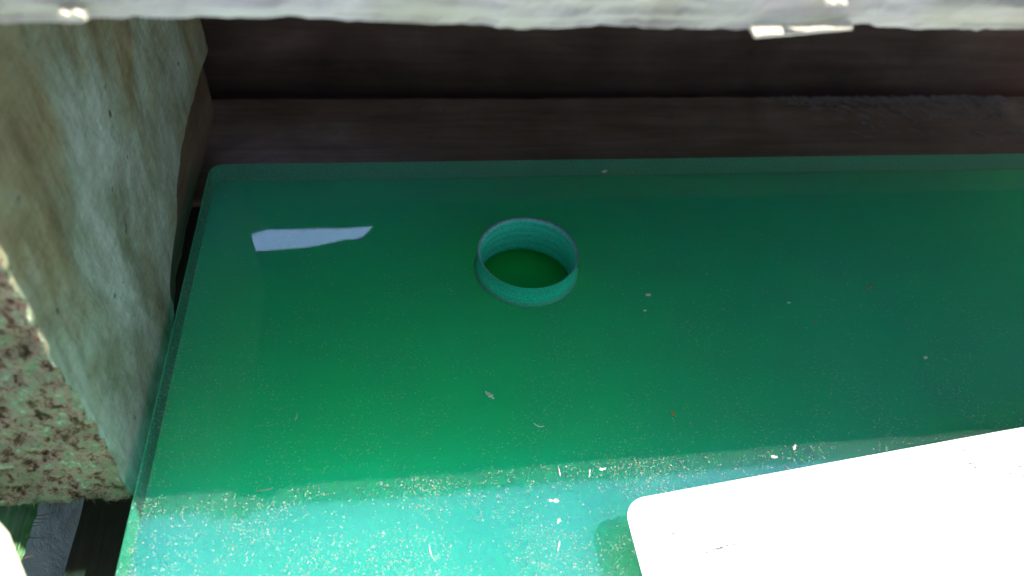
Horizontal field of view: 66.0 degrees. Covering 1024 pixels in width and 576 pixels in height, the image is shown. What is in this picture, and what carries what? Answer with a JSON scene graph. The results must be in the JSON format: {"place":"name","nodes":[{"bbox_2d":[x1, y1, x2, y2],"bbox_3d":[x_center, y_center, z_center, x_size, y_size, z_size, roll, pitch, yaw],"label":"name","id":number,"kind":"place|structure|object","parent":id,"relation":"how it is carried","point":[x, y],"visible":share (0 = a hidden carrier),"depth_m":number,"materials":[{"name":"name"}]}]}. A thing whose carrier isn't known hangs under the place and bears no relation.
{"place":"outdoors","nodes":[
{"label":"outdoors","id":0,"kind":"place"},
{"bbox_2d":[0,523,25,575],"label":"board corner","id":1,"kind":"object","parent":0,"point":[10,564],"visible":1,"depth_m":0.11,"materials":[{"name":"white wood"}]},
{"bbox_2d":[20,498,83,575],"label":"ground","id":2,"kind":"structure","parent":0,"point":[56,529],"depth_m":0.17,"materials":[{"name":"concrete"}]},
{"bbox_2d":[0,503,49,560],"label":"mossy board","id":3,"kind":"object","parent":2,"relation":"on","point":[16,522],"visible":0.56,"depth_m":0.15,"materials":[{"name":"green wood"}]},
{"bbox_2d":[0,16,213,507],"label":"wooden block","id":4,"kind":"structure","parent":2,"relation":"on","point":[105,125],"depth_m":0.14,"materials":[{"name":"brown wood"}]},
{"bbox_2d":[64,207,208,575],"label":"bearer board","id":5,"kind":"object","parent":2,"relation":"on","point":[99,538],"visible":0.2,"depth_m":0.16,"materials":[{"name":"brown wood"}]},
{"bbox_2d":[484,250,567,287],"bbox_3d":[0.095,0.070,0.154,0.314,0.008,0.251,-2,48,-7],"label":"plate","id":6,"kind":"object","parent":2,"relation":"on","point":[526,269],"visible":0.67,"depth_m":0.21,"materials":[{"name":"green plastic"}]},
{"bbox_2d":[115,153,1023,575],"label":"green plate","id":7,"kind":"object","parent":6,"relation":"on","point":[435,243],"visible":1,"depth_m":0.18,"materials":[{"name":"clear plastic"}]},
{"bbox_2d":[485,390,493,398],"bbox_3d":[-0.004,0.022,0.164,0.002,0.001,0.002,-2,48,-7],"label":"debris flake","id":8,"kind":"object","parent":7,"relation":"on","point":[488,394],"visible":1,"depth_m":0.16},
{"bbox_2d":[116,155,1023,575],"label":"dust","id":9,"kind":"object","parent":7,"relation":"on","point":[456,435],"visible":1,"depth_m":0.15,"materials":[{"name":"soil"}]},
{"bbox_2d":[627,427,1023,575],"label":"paper label","id":10,"kind":"object","parent":7,"relation":"on","point":[952,508],"visible":1,"depth_m":0.15,"materials":[{"name":"white paper"}]},
{"bbox_2d":[192,95,1023,206],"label":"ledge board","id":11,"kind":"object","parent":2,"relation":"on","point":[307,132],"visible":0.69,"depth_m":0.26,"materials":[{"name":"brown wood"}]},
{"bbox_2d":[200,15,1023,98],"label":"back board","id":12,"kind":"object","parent":2,"relation":"on","point":[287,56],"visible":0.58,"depth_m":0.29,"materials":[{"name":"brown wood"}]},
{"bbox_2d":[0,0,1023,38],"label":"deck board","id":13,"kind":"object","parent":12,"relation":"on","point":[765,18],"visible":1,"depth_m":0.10,"materials":[{"name":"white wood"}]}
]}

